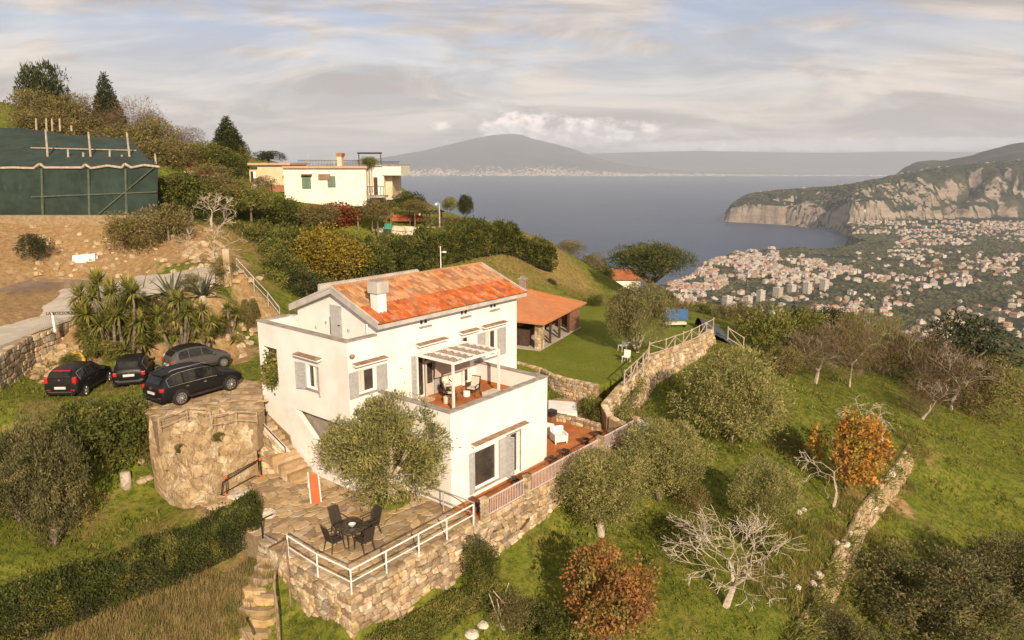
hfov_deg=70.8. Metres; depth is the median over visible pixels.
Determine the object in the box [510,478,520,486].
plant bowl
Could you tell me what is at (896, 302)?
town building
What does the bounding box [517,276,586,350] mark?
garden pavilion
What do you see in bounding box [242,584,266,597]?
stepping stone
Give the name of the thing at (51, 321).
driveway railing
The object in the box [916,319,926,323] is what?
town building
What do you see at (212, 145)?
shrub
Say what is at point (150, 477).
boulder
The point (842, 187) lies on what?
headland scrub
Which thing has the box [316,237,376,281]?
shrub
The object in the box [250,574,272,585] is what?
stepping stone
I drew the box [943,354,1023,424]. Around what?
evergreen oak
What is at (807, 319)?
tall shrub
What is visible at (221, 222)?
shrub
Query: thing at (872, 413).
bare fig tree
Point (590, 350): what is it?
lawn
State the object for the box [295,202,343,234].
shrub
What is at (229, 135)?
conifer
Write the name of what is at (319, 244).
shrub
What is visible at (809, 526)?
bank grass
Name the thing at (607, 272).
shrub
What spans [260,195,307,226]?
shrub
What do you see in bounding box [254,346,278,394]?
loggia vine
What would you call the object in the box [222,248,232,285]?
gate pillar
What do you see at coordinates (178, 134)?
shrub
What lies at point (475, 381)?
wicker armchair
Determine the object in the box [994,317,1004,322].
town building
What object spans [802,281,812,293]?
apartment block
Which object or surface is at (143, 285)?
agave
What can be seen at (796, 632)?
bank weeds
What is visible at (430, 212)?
garden arbour
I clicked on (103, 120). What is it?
shrub
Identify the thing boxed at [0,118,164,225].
netted greenhouse
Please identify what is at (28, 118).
shrub
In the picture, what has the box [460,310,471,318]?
window
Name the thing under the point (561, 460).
terrace railing
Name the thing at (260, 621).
stepping stone
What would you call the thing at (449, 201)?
shrub
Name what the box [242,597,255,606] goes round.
stepping stone
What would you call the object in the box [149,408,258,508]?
rock face
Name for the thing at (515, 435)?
glazed door
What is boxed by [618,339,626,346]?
white garden chair
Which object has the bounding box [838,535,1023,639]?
olive tree
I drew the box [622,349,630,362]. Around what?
white garden chair
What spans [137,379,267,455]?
paved ramp
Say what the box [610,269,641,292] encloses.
valley house
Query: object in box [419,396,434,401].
round mat
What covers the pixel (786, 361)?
tall shrub
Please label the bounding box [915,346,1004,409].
bare orchard tree
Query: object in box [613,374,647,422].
wall creeper
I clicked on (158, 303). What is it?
verge shrub
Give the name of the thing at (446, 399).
side table
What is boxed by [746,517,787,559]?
undergrowth
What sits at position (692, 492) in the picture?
undergrowth
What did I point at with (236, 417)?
ramp railing
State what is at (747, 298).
apartment block
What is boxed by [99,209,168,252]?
shrub
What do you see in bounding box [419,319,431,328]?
window
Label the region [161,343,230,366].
parked car
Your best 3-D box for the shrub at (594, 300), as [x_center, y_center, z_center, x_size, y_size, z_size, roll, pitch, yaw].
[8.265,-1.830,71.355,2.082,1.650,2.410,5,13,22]
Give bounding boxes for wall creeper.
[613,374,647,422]
[622,403,653,422]
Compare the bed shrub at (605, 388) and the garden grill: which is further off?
the bed shrub at (605, 388)
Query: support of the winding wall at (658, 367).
on the ground at (522, 570)
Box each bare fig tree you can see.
[173,209,245,269]
[192,193,236,225]
[660,505,806,611]
[794,436,849,507]
[834,395,901,440]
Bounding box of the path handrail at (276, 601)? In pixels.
[273,540,291,639]
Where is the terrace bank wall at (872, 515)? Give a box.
[794,444,913,638]
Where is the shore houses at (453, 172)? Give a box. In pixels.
[401,165,887,175]
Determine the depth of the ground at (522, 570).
46.42 m
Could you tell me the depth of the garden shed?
75.70 m
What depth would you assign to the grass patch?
32.29 m
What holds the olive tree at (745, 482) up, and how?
on the ground at (522, 570)
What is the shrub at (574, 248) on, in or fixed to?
on the ground at (522, 570)
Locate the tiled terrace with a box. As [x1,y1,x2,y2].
[452,421,614,531]
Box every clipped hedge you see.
[0,484,262,639]
[361,572,506,639]
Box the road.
[0,279,93,294]
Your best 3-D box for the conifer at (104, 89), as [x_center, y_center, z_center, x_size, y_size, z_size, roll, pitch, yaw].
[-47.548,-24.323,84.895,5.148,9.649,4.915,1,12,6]
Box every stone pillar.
[479,496,489,521]
[522,473,531,497]
[595,435,604,455]
[632,416,639,431]
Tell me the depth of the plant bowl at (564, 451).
37.56 m
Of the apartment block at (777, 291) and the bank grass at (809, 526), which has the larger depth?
the apartment block at (777, 291)
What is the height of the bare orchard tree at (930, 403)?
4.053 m
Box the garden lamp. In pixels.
[434,202,439,226]
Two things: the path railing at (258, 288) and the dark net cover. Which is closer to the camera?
the path railing at (258, 288)
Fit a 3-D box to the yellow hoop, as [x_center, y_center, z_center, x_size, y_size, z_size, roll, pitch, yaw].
[-25.576,2.296,42.473,0.865,0.991,0.185,0,12,0]
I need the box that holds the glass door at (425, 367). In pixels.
[415,357,439,396]
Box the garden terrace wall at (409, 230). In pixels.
[374,226,445,235]
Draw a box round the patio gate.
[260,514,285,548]
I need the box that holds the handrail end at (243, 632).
[240,628,249,639]
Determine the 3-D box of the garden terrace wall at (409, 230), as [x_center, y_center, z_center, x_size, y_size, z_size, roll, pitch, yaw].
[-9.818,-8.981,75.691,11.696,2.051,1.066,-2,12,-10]
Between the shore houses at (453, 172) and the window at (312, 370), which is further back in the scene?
the shore houses at (453, 172)
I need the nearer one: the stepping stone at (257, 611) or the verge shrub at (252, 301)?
the stepping stone at (257, 611)
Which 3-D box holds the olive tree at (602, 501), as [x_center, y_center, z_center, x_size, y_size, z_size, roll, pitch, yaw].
[4.543,8.303,34.651,5.527,4.947,5.340,7,14,30]
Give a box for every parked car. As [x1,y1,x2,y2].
[43,361,112,396]
[112,353,155,387]
[141,359,241,405]
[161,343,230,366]
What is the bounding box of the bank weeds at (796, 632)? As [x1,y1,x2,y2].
[781,435,926,639]
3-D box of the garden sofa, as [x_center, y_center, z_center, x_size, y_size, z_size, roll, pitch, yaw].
[14.015,0.385,61.867,1.800,0.450,0.600,-1,12,-6]
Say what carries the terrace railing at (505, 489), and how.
attached to the stone pillar at (527, 484)
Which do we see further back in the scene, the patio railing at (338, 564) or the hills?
the hills
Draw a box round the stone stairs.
[257,416,314,483]
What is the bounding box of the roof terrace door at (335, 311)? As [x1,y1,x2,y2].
[329,304,342,337]
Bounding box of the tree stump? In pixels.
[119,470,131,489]
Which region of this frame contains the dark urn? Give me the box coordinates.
[606,428,613,444]
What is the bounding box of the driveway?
[0,267,214,349]
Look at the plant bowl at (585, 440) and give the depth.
39.13 m
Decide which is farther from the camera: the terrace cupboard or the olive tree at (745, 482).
the terrace cupboard
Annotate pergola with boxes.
[415,341,499,407]
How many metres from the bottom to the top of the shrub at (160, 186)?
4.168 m
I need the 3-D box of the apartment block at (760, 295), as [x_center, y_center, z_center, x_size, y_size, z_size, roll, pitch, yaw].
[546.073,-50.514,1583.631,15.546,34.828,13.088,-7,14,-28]
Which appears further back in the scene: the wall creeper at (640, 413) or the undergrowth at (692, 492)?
the wall creeper at (640, 413)
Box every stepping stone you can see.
[238,605,274,615]
[238,626,271,639]
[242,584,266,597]
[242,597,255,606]
[248,615,275,627]
[249,594,278,605]
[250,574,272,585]
[254,563,274,574]
[256,554,269,565]
[260,591,273,596]
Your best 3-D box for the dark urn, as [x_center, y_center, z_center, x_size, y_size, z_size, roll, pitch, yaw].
[5.336,6.331,39.114,0.480,0.900,0.480,0,12,0]
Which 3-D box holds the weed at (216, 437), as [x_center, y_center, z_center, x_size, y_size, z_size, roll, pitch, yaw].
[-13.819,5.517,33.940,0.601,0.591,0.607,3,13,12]
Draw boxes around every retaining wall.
[257,539,357,637]
[345,441,625,639]
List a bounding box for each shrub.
[0,105,70,132]
[1,85,62,126]
[9,233,57,261]
[29,89,99,133]
[34,115,111,136]
[57,352,80,364]
[58,90,103,126]
[75,337,119,359]
[90,121,154,145]
[92,110,123,133]
[96,94,167,139]
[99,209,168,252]
[104,220,134,239]
[122,115,184,156]
[124,135,194,171]
[126,321,166,349]
[131,199,197,244]
[132,295,172,323]
[133,112,161,131]
[152,141,208,166]
[158,169,238,220]
[158,176,194,213]
[162,124,193,142]
[171,311,204,336]
[173,124,208,164]
[176,273,201,290]
[187,162,236,183]
[189,140,236,158]
[194,147,252,175]
[195,172,255,221]
[202,214,245,229]
[206,255,237,280]
[206,316,231,336]
[218,205,274,224]
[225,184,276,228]
[228,217,275,248]
[231,144,252,174]
[236,302,256,331]
[241,298,260,323]
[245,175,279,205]
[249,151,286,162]
[253,267,288,290]
[254,236,296,261]
[258,248,312,288]
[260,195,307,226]
[269,221,331,269]
[281,270,334,299]
[289,221,359,279]
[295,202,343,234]
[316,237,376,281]
[323,230,362,245]
[350,240,395,277]
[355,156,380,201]
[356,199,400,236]
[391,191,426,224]
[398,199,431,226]
[431,216,467,225]
[441,196,458,210]
[548,278,556,284]
[554,240,587,255]
[576,394,602,417]
[576,397,585,410]
[577,252,608,272]
[584,294,604,305]
[590,406,601,422]
[597,263,615,280]
[599,386,610,398]
[656,290,678,303]
[665,297,694,311]
[683,300,717,315]
[710,303,735,320]
[725,299,759,332]
[733,303,804,357]
[761,342,808,377]
[780,305,832,341]
[811,303,861,336]
[823,311,875,349]
[880,329,913,352]
[882,331,926,376]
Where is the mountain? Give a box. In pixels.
[309,134,894,175]
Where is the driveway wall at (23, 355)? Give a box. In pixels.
[0,317,78,390]
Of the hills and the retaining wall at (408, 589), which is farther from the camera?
the hills
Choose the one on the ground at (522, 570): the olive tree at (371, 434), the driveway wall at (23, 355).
the driveway wall at (23, 355)
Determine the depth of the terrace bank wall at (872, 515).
41.09 m
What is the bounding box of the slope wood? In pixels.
[712,314,1023,369]
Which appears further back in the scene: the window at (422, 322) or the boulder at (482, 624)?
the window at (422, 322)
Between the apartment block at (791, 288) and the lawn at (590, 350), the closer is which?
the lawn at (590, 350)
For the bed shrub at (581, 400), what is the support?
on the gravel court
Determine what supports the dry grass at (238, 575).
on the ground at (522, 570)
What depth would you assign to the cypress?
74.28 m
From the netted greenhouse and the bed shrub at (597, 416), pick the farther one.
the netted greenhouse
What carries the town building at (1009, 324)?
on the ground at (522, 570)
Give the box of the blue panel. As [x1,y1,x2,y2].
[663,309,687,319]
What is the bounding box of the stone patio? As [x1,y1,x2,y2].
[198,469,477,614]
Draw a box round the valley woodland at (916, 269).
[645,223,1023,350]
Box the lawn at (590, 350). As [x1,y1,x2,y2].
[517,301,703,399]
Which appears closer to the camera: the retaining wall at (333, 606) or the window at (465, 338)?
the retaining wall at (333, 606)
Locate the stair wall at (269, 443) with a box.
[261,431,283,474]
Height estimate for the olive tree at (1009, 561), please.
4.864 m
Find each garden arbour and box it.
[355,211,393,230]
[411,209,443,226]
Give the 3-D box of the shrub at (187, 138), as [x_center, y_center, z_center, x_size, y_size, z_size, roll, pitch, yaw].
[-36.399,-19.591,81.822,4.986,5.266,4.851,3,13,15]
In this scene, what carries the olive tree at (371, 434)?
in the grass patch
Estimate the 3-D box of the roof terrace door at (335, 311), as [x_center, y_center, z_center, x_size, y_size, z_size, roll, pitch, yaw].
[-8.596,0.187,35.187,0.880,1.820,0.110,10,16,38]
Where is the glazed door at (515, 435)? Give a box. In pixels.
[508,432,517,472]
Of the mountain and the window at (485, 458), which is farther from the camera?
the mountain
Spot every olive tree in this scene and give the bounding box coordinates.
[0,407,92,551]
[0,423,62,524]
[307,382,460,515]
[547,441,658,537]
[599,276,680,352]
[617,415,717,500]
[661,341,810,448]
[722,453,814,534]
[808,598,901,639]
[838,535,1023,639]
[945,526,1023,624]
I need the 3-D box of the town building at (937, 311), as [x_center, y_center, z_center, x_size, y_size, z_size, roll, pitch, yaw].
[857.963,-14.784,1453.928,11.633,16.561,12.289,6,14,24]
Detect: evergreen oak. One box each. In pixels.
[910,306,1023,384]
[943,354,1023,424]
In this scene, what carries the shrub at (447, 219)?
on the ground at (522, 570)
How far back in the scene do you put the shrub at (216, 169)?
73.97 m
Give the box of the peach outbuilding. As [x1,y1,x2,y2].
[247,163,309,191]
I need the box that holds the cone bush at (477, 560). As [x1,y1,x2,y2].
[461,534,501,592]
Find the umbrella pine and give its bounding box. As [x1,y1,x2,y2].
[604,239,700,299]
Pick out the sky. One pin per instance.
(295, 78)
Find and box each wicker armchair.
[439,374,451,394]
[441,381,457,400]
[465,375,480,393]
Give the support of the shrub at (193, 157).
on the ground at (522, 570)
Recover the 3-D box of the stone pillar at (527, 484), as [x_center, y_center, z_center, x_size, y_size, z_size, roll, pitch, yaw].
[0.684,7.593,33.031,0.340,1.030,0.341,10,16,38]
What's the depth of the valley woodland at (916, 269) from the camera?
1861.13 m
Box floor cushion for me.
[482,388,499,396]
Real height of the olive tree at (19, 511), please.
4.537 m
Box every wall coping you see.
[258,523,473,594]
[264,424,289,452]
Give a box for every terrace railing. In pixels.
[489,479,524,514]
[531,439,597,490]
[604,420,633,448]
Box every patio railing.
[286,504,473,594]
[417,480,474,523]
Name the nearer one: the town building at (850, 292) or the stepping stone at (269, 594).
the stepping stone at (269, 594)
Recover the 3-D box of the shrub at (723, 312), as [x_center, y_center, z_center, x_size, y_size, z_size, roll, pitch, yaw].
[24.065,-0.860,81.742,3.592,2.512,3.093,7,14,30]
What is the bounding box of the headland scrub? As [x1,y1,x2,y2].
[725,159,1023,222]
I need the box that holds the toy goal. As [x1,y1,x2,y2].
[220,457,262,496]
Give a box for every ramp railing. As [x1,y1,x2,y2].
[158,408,210,429]
[210,411,257,427]
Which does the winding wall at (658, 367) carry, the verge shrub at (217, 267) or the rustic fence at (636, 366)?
the rustic fence at (636, 366)
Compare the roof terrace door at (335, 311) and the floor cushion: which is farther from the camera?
the floor cushion
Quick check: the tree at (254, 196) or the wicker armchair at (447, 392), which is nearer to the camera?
the wicker armchair at (447, 392)
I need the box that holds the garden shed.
[179,163,214,175]
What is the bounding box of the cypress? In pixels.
[790,299,795,317]
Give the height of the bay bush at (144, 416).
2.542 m
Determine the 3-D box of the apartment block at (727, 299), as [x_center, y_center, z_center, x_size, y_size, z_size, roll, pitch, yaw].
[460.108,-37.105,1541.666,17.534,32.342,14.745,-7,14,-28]
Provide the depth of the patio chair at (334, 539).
28.26 m
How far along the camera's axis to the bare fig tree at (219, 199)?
60.03 m
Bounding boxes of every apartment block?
[722,295,732,306]
[743,295,752,305]
[756,289,765,302]
[772,286,783,297]
[787,284,796,292]
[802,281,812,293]
[819,278,829,291]
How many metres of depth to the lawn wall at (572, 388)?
46.77 m
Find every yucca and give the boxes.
[63,265,131,356]
[100,270,156,360]
[145,288,205,349]
[187,299,218,347]
[215,299,240,345]
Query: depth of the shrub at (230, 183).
64.24 m
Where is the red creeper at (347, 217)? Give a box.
[295,200,364,227]
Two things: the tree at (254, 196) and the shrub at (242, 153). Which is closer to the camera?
the tree at (254, 196)
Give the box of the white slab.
[548,400,576,416]
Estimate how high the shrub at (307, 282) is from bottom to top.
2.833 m
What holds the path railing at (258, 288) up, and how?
on the ground at (522, 570)
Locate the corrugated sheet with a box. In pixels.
[622,419,655,449]
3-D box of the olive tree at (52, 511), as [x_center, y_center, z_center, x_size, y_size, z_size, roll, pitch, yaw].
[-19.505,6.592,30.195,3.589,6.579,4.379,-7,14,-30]
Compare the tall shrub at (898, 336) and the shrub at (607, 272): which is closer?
the tall shrub at (898, 336)
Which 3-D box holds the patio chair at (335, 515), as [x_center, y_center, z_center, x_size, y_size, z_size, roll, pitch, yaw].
[-7.101,8.285,29.662,0.776,1.105,0.618,10,16,39]
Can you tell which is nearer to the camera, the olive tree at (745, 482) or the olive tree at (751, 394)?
the olive tree at (745, 482)
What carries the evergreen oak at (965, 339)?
on the ground at (522, 570)
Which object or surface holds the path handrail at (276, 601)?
on the ground at (522, 570)
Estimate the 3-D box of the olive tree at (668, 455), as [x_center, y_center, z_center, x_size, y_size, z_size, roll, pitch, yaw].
[7.945,7.185,37.725,5.270,5.177,5.088,-4,13,-17]
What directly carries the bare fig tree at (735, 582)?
on the ground at (522, 570)
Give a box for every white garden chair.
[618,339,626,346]
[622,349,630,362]
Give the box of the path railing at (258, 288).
[236,258,279,314]
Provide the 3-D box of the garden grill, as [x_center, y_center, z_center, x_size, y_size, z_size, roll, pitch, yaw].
[2.259,5.709,41.609,0.440,1.050,0.560,10,16,38]
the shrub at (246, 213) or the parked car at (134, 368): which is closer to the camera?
the parked car at (134, 368)
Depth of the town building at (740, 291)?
1678.32 m
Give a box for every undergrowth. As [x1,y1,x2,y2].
[486,587,539,639]
[513,596,577,639]
[549,608,602,639]
[655,512,713,557]
[671,479,711,514]
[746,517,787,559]
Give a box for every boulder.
[136,477,147,484]
[146,474,153,480]
[227,489,248,499]
[262,508,276,518]
[465,628,478,639]
[477,620,488,629]
[809,580,816,586]
[813,571,824,579]
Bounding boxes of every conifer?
[91,70,127,136]
[208,115,247,172]
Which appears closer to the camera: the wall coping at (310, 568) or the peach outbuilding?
the wall coping at (310, 568)
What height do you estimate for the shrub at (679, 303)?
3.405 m
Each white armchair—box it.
[547,423,553,436]
[550,425,567,444]
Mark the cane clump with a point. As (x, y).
(887, 338)
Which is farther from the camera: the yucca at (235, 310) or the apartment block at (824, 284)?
the apartment block at (824, 284)
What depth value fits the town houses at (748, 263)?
2095.73 m
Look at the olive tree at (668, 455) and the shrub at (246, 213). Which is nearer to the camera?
the olive tree at (668, 455)
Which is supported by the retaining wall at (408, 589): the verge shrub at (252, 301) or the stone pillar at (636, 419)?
the stone pillar at (636, 419)
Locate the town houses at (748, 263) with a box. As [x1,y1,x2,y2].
[666,159,1023,308]
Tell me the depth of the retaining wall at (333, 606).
27.16 m
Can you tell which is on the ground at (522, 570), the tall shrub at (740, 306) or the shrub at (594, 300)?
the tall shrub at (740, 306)
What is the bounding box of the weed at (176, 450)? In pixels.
[174,443,191,454]
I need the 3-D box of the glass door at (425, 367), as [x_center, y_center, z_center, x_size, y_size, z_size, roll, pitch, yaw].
[-4.130,2.656,36.680,0.320,2.320,2.320,10,16,38]
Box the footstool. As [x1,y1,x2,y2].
[463,390,469,396]
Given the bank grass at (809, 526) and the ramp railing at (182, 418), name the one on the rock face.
the ramp railing at (182, 418)
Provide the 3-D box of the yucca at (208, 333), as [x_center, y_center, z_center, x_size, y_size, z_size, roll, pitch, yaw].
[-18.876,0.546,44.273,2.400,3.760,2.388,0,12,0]
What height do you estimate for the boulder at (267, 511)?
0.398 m
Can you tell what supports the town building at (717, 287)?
on the ground at (522, 570)
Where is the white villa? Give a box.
[256,262,547,507]
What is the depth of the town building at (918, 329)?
1303.84 m
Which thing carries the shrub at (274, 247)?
on the ground at (522, 570)
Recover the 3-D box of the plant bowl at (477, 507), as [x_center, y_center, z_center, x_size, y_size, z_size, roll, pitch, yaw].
[-1.600,8.209,31.638,0.540,0.410,0.540,0,12,0]
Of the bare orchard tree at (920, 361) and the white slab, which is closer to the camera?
the white slab
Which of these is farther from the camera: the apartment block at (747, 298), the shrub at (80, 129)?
the apartment block at (747, 298)
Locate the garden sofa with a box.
[665,321,686,327]
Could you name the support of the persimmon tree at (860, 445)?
on the ground at (522, 570)
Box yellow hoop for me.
[71,351,85,360]
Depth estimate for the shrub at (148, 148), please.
73.24 m
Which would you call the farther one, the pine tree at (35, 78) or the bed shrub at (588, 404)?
the pine tree at (35, 78)
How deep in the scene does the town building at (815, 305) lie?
1490.30 m
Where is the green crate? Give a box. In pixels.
[384,223,391,228]
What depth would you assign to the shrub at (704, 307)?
85.33 m
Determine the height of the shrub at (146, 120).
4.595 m
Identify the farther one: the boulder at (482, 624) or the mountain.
the mountain
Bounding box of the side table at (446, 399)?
[443,395,449,403]
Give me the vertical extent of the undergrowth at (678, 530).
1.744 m
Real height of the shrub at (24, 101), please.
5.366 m
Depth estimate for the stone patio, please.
30.63 m
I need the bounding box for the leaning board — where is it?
[72,253,94,262]
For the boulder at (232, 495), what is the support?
on the stone patio
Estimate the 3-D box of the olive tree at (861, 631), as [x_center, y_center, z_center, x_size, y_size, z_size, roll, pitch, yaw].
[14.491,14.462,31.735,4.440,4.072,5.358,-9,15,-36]
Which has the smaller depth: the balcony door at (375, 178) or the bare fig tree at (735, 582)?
the bare fig tree at (735, 582)
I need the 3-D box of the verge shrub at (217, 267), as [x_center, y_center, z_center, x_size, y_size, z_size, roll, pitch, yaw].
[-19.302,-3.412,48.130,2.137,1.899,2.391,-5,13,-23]
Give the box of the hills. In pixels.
[588,151,978,172]
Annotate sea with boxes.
[401,173,896,287]
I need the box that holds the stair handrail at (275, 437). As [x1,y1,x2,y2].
[263,424,285,451]
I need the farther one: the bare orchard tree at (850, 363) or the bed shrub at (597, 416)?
the bare orchard tree at (850, 363)
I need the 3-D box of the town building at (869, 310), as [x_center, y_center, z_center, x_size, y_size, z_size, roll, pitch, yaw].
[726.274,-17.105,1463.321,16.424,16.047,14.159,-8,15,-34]
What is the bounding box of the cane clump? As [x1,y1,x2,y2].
[834,303,927,374]
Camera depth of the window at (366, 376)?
33.47 m
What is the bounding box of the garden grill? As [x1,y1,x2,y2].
[547,408,556,425]
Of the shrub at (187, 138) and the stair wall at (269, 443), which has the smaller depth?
the stair wall at (269, 443)
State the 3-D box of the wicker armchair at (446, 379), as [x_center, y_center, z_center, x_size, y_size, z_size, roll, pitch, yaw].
[-3.418,3.272,37.129,0.603,0.924,0.738,-5,13,-21]
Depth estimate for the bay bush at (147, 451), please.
35.28 m
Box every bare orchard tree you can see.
[772,329,812,363]
[781,323,860,383]
[810,310,896,386]
[875,321,975,390]
[890,372,959,419]
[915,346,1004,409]
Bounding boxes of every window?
[301,175,310,188]
[305,364,318,392]
[327,176,335,187]
[358,367,378,396]
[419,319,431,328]
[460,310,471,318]
[461,336,468,381]
[474,443,499,492]
[485,330,496,359]
[490,303,499,311]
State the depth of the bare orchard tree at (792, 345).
64.74 m
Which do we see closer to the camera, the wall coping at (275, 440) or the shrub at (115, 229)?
the wall coping at (275, 440)
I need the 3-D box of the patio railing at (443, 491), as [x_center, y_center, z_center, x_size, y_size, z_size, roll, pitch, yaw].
[-2.923,7.939,31.562,3.492,0.979,0.057,10,16,38]
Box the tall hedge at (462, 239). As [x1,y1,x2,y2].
[355,215,558,276]
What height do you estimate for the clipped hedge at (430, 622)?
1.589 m
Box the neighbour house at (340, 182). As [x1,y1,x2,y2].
[282,151,409,205]
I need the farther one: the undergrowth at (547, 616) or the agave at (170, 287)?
the agave at (170, 287)
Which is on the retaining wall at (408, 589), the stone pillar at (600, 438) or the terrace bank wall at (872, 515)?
the stone pillar at (600, 438)
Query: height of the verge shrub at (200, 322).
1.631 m
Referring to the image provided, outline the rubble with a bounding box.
[25,225,270,382]
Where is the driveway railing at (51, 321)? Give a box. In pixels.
[29,301,97,334]
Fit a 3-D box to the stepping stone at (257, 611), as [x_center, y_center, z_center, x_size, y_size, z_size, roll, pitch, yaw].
[-9.834,11.303,27.981,1.527,0.400,0.528,1,12,7]
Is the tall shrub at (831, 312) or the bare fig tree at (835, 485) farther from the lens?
the tall shrub at (831, 312)
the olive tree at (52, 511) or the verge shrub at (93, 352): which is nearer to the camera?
the olive tree at (52, 511)
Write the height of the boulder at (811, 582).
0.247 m
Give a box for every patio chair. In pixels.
[320,526,345,554]
[328,504,349,534]
[354,526,375,554]
[361,504,382,533]
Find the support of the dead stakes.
on the ground at (522, 570)
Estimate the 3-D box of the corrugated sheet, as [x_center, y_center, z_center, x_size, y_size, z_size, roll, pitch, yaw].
[7.060,6.520,40.485,1.100,0.300,2.400,27,39,28]
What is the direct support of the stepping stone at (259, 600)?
on the ground at (522, 570)
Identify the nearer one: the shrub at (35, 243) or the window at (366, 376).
the window at (366, 376)
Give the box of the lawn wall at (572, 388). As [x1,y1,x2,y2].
[517,361,599,400]
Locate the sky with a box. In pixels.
[0,0,1023,165]
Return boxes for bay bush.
[41,394,117,458]
[70,391,150,476]
[121,394,148,442]
[135,436,150,466]
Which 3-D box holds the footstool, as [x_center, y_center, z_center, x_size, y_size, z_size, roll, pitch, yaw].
[-2.305,3.716,36.537,0.360,0.300,0.351,0,12,0]
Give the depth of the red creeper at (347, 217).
72.83 m
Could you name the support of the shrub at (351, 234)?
on the ground at (522, 570)
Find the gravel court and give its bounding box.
[547,397,598,421]
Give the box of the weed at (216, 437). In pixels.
[211,432,224,442]
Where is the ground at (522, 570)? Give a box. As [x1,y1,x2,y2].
[0,102,1023,639]
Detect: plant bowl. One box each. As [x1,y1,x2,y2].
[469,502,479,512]
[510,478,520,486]
[547,455,557,463]
[560,448,569,456]
[580,437,589,444]
[592,430,601,437]
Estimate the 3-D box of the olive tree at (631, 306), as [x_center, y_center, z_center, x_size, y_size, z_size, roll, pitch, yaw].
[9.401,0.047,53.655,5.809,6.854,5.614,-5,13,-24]
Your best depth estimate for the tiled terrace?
36.36 m
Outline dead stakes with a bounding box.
[489,583,517,630]
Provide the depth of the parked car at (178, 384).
35.97 m
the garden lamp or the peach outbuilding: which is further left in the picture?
the peach outbuilding
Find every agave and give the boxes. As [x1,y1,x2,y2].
[121,273,153,298]
[145,268,193,305]
[174,268,230,303]
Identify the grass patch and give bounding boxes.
[373,490,409,508]
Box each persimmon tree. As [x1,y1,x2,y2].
[560,538,661,639]
[804,405,898,495]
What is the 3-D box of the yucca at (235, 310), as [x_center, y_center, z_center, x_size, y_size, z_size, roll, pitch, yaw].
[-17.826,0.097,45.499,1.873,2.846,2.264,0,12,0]
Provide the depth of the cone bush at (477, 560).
29.70 m
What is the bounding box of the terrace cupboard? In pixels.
[392,214,422,220]
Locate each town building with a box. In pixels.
[712,285,720,289]
[737,289,744,294]
[812,303,821,307]
[847,289,856,294]
[864,307,873,312]
[879,307,887,312]
[880,311,892,315]
[893,300,900,305]
[911,325,921,331]
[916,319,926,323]
[934,309,940,314]
[991,307,1000,310]
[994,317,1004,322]
[1003,322,1012,326]
[1003,326,1013,330]
[1009,312,1020,317]
[1013,330,1021,337]
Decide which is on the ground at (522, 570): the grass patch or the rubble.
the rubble
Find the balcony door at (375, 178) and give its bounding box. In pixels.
[373,177,377,194]
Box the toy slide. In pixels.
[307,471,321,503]
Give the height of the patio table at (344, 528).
0.711 m
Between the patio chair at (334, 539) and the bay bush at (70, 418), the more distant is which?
the bay bush at (70, 418)
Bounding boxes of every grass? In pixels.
[21,524,282,639]
[708,343,932,638]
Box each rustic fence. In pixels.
[623,347,648,386]
[649,317,713,354]
[727,326,744,348]
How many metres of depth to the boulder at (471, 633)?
28.30 m
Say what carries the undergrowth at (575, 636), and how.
on the ground at (522, 570)
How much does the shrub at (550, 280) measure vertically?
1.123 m
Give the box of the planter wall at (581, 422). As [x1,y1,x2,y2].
[556,413,600,430]
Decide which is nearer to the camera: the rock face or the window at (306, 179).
the rock face
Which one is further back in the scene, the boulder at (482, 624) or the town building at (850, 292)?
the town building at (850, 292)
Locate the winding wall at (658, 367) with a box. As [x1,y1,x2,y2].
[600,328,715,453]
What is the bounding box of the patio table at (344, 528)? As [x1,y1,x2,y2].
[334,517,369,550]
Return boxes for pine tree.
[12,58,75,113]
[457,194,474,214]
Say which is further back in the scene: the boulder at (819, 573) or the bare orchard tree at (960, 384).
the bare orchard tree at (960, 384)
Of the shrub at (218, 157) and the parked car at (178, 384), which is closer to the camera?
the parked car at (178, 384)
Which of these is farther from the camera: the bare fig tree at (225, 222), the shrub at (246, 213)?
the shrub at (246, 213)
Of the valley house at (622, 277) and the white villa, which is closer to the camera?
the white villa

